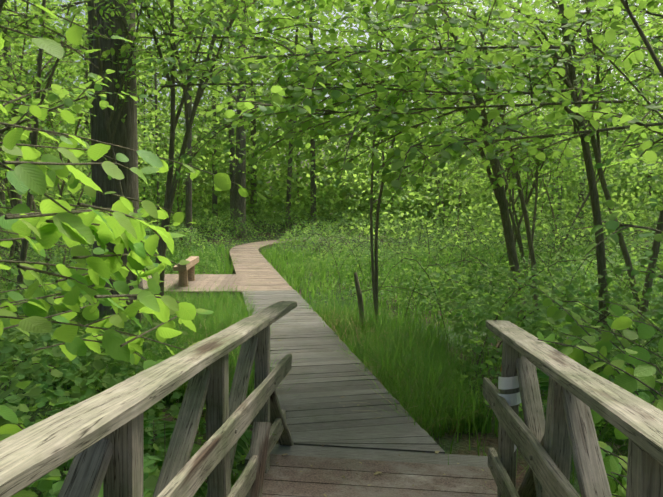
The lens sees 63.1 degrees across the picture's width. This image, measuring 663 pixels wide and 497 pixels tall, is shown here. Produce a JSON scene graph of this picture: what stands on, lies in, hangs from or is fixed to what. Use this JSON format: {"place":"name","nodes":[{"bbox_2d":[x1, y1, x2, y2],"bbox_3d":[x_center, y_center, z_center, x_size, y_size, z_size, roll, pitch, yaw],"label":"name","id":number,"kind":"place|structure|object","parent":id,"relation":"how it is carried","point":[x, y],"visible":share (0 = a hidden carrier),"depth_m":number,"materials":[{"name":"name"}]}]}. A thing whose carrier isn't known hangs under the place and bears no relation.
{"place":"outdoors","nodes":[
{"label":"outdoors","id":0,"kind":"place"},
{"bbox_2d":[0,201,662,496],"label":"ground","id":1,"kind":"structure","parent":0,"point":[461,447],"depth_m":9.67,"materials":[{"name":"green plant"}]},
{"bbox_2d":[142,236,487,466],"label":"boardwalk planks","id":2,"kind":"object","parent":1,"relation":"on","point":[319,417],"visible":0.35,"depth_m":5.49,"materials":[{"name":"grey wood"}]},
{"bbox_2d":[81,256,198,297],"bbox_3d":[-3.933,0.767,11.859,1.559,1.062,4.077,0,5,-5],"label":"bench and stakes","id":3,"kind":"object","parent":2,"relation":"on","point":[186,273],"visible":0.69,"depth_m":12.04,"materials":[{"name":"brown wood"}]},
{"bbox_2d":[266,282,485,496],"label":"fallen leaves","id":4,"kind":"object","parent":2,"relation":"on","point":[379,472],"visible":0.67,"depth_m":3.71,"materials":[{"name":"brown plant"}]},
{"bbox_2d":[17,288,621,455],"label":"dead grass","id":5,"kind":"structure","parent":1,"relation":"on","point":[355,360],"depth_m":6.89,"materials":[{"name":"plant"}]},
{"bbox_2d":[0,0,662,326],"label":"foliage","id":6,"kind":"object","parent":1,"relation":"on","point":[331,191],"depth_m":29.57,"materials":[{"name":"green plant"}]},
{"bbox_2d":[0,186,662,496],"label":"undergrowth","id":7,"kind":"object","parent":1,"relation":"on","point":[82,389],"depth_m":7.96,"materials":[{"name":"green plant"}]},
{"bbox_2d":[0,238,662,496],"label":"ramp rails and frames","id":8,"kind":"object","parent":1,"relation":"on","point":[98,437],"visible":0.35,"depth_m":2.21,"materials":[{"name":"grey wood"}]},
{"bbox_2d":[498,365,520,451],"bbox_3d":[1.039,0.933,3.144,0.140,0.546,0.127,1,5,1],"label":"metal band","id":9,"kind":"object","parent":8,"relation":"on","point":[506,383],"visible":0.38,"depth_m":3.08,"materials":[{"name":"grey metal"}]},
{"bbox_2d":[0,0,662,362],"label":"trees","id":10,"kind":"object","parent":1,"relation":"on","point":[512,234],"visible":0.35,"depth_m":7.53,"materials":[{"name":"brown plant"}]},
{"bbox_2d":[0,0,662,292],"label":"leaves","id":11,"kind":"object","parent":10,"relation":"on","point":[454,150],"visible":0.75,"depth_m":5.59,"materials":[{"name":"green plant"}]},
{"bbox_2d":[4,27,662,190],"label":"leaves","id":12,"kind":"object","parent":10,"relation":"attached to","point":[614,148],"visible":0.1,"depth_m":24.30,"materials":[{"name":"green plant"}]},
{"bbox_2d":[0,0,662,496],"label":"twigs","id":13,"kind":"object","parent":1,"relation":"on","point":[80,208],"visible":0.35,"depth_m":2.50,"materials":[{"name":"brown plant"}]},
{"bbox_2d":[0,4,662,496],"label":"leaves","id":14,"kind":"object","parent":13,"relation":"on","point":[120,228],"visible":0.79,"depth_m":2.39,"materials":[{"name":"green plant"}]},
{"bbox_2d":[0,274,662,496],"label":"fern fronds","id":15,"kind":"object","parent":1,"relation":"on","point":[245,436],"visible":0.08,"depth_m":4.13,"materials":[{"name":"green plant"}]},
{"bbox_2d":[10,0,662,199],"label":"sky","id":16,"kind":"structure","parent":0,"point":[66,1],"materials":[{"name":"white"}]},
{"bbox_2d":[262,454,496,496],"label":"ramp deck","id":17,"kind":"structure","parent":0,"point":[286,477],"depth_m":3.50,"materials":[{"name":"wood"}]}
]}

